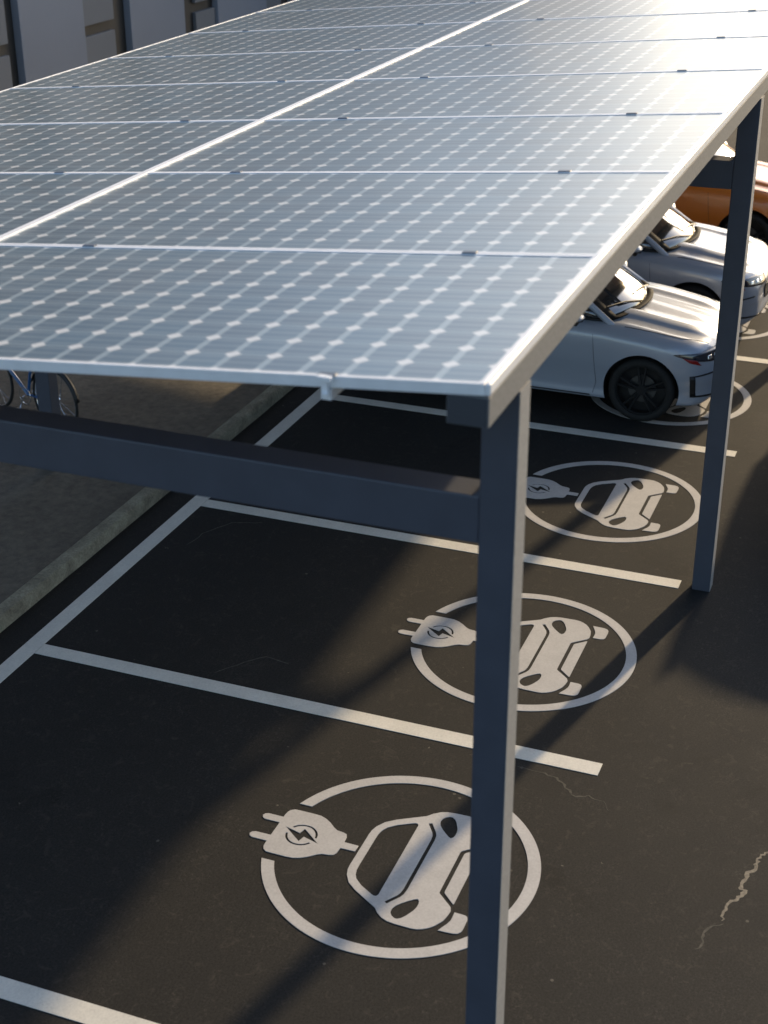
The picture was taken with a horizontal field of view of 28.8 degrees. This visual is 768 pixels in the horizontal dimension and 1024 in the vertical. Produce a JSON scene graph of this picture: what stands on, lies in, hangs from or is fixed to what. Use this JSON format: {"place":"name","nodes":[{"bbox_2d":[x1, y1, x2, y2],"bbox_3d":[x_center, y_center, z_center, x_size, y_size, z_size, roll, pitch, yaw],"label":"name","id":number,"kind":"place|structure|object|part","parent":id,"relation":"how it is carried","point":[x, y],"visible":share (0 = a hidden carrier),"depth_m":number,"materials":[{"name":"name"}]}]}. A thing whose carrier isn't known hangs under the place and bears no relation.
{"place":"outdoors","nodes":[
{"label":"outdoors","id":0,"kind":"place"},
{"bbox_2d":[0,370,271,603],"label":"pavement","id":1,"kind":"structure","parent":0,"point":[47,517],"depth_m":14.56,"materials":[{"name":"concrete"}]},
{"bbox_2d":[0,370,79,416],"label":"bicycle","id":2,"kind":"object","parent":1,"relation":"on","point":[67,381],"visible":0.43,"depth_m":15.52,"materials":[{"name":"metal"}]},
{"bbox_2d":[0,0,293,90],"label":"office building","id":3,"kind":"structure","parent":0,"point":[39,39],"depth_m":21.72,"materials":[{"name":"white metal"}]},
{"bbox_2d":[0,90,767,1023],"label":"ground","id":4,"kind":"structure","parent":0,"point":[132,812],"depth_m":10.54,"materials":[{"name":"black asphalt"}]},
{"bbox_2d":[0,976,157,1023],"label":"parking line","id":5,"kind":"object","parent":4,"relation":"on","point":[51,1002],"visible":1,"depth_m":8.39,"materials":[{"name":"paint"}]},
{"bbox_2d":[0,384,294,632],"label":"kerb","id":6,"kind":"structure","parent":4,"relation":"on","point":[24,598],"depth_m":13.42,"materials":[{"name":"concrete"}]},
{"bbox_2d":[0,387,321,682],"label":"parking line","id":7,"kind":"object","parent":4,"relation":"on","point":[47,632],"depth_m":13.00,"materials":[{"name":"paint"}]},
{"bbox_2d":[188,522,261,543],"bbox_3d":[-1.496,0.172,13.680,0.793,0.011,0.166,-17,31,-31],"label":"ground crack","id":8,"kind":"object","parent":4,"relation":"on","point":[221,526],"visible":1,"depth_m":13.76,"materials":[{"name":"black asphalt"}]},
{"bbox_2d":[217,656,287,671],"bbox_3d":[-1.034,1.179,11.627,0.578,0.011,0.152,-6,27,-11],"label":"ground crack","id":9,"kind":"object","parent":4,"relation":"on","point":[254,659],"visible":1,"depth_m":11.65,"materials":[{"name":"black asphalt"}]},
{"bbox_2d":[35,644,601,775],"bbox_3d":[-0.612,1.431,11.094,4.518,0.004,0.146,9,28,19],"label":"parking line","id":10,"kind":"object","parent":4,"relation":"on","point":[440,735],"visible":1,"depth_m":11.07,"materials":[{"name":"paint"}]},
{"bbox_2d":[0,0,767,1023],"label":"solar carport","id":11,"kind":"object","parent":4,"relation":"on","point":[464,204],"visible":0.98,"depth_m":7.85,"materials":[{"name":"glass"}]},
{"bbox_2d":[250,776,540,958],"bbox_3d":[0.048,2.198,9.530,1.900,0.004,1.772,9,28,19],"label":"charging symbol","id":12,"kind":"object","parent":4,"relation":"on","point":[432,909],"visible":0.87,"depth_m":9.45,"materials":[{"name":"paint"}]},
{"bbox_2d":[201,499,680,587],"bbox_3d":[0.407,0.264,13.461,4.518,0.004,0.145,9,28,19],"label":"parking line","id":13,"kind":"object","parent":4,"relation":"on","point":[556,563],"visible":0.92,"depth_m":13.47,"materials":[{"name":"paint"}]},
{"bbox_2d":[398,593,636,710],"bbox_3d":[1.037,1.064,11.828,1.900,0.004,1.772,9,28,19],"label":"charging symbol","id":14,"kind":"object","parent":4,"relation":"on","point":[549,657],"visible":0.85,"depth_m":11.82,"materials":[{"name":"paint"}]},
{"bbox_2d":[332,395,736,456],"bbox_3d":[1.455,-0.937,15.897,4.518,0.004,0.146,9,28,19],"label":"parking line","id":15,"kind":"object","parent":4,"relation":"on","point":[688,447],"visible":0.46,"depth_m":15.72,"materials":[{"name":"paint"}]},
{"bbox_2d":[517,766,607,809],"bbox_3d":[1.228,1.871,10.200,0.758,0.011,0.097,23,34,38],"label":"ground crack","id":16,"kind":"object","parent":4,"relation":"on","point":[564,785],"visible":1,"depth_m":10.19,"materials":[{"name":"black asphalt"}]},
{"bbox_2d":[525,461,700,542],"bbox_3d":[2.078,-0.129,14.246,1.900,0.004,1.772,9,28,19],"label":"charging symbol","id":17,"kind":"object","parent":4,"relation":"on","point":[630,508],"visible":0.93,"depth_m":14.22,"materials":[{"name":"paint"}]},
{"bbox_2d":[529,261,719,420],"bbox_3d":[1.618,-2.280,16.802,4.599,1.616,2.270,9,28,19],"label":"parked car","id":18,"kind":"object","parent":4,"relation":"on","point":[632,345],"visible":0.4,"depth_m":15.79,"materials":[{"name":"grey paint"}]},
{"bbox_3d":[0.937,-2.511,16.158,3.069,0.525,0.246,10,28,20],"label":"side window","id":19,"kind":"part","parent":18,"relation":"part of","materials":[{"name":"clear glass"}]},
{"bbox_2d":[591,381,750,425],"bbox_3d":[3.115,-1.317,16.655,1.900,0.004,1.772,9,28,19],"label":"charging symbol","id":20,"kind":"object","parent":4,"relation":"on","point":[691,411],"visible":0.32,"depth_m":16.20,"materials":[{"name":"paint"}]},
{"bbox_2d":[627,203,767,325],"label":"parked car","id":21,"kind":"object","parent":4,"relation":"on","point":[676,248],"visible":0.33,"depth_m":17.97,"materials":[{"name":"grey paint"}]},
{"bbox_3d":[1.932,-3.623,18.411,3.069,0.525,0.246,10,28,20],"label":"side window","id":22,"kind":"part","parent":21,"relation":"part of","materials":[{"name":"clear glass"}]},
{"bbox_2d":[694,924,722,949],"bbox_3d":[1.911,2.514,8.886,0.062,0.011,0.307,21,33,36],"label":"ground crack","id":23,"kind":"object","parent":4,"relation":"on","point":[703,934],"visible":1,"depth_m":8.89,"materials":[{"name":"grey asphalt"}]},
{"bbox_2d":[675,141,767,245],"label":"parked car","id":24,"kind":"object","parent":4,"relation":"on","point":[708,206],"visible":0.08,"depth_m":20.74,"materials":[{"name":"orange paint"}]},
{"bbox_2d":[720,852,767,920],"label":"ground crack","id":25,"kind":"object","parent":4,"relation":"on","point":[744,891],"visible":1,"depth_m":9.28,"materials":[{"name":"grey asphalt"}]},
{"bbox_2d":[736,356,767,363],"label":"parking line","id":26,"kind":"object","parent":4,"relation":"on","point":[751,359],"depth_m":17.61,"materials":[{"name":"paint"}]},
{"bbox_2d":[739,305,767,339],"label":"charging symbol","id":27,"kind":"object","parent":4,"relation":"on","point":[749,331],"visible":0.09,"depth_m":18.46,"materials":[{"name":"paint"}]}
]}

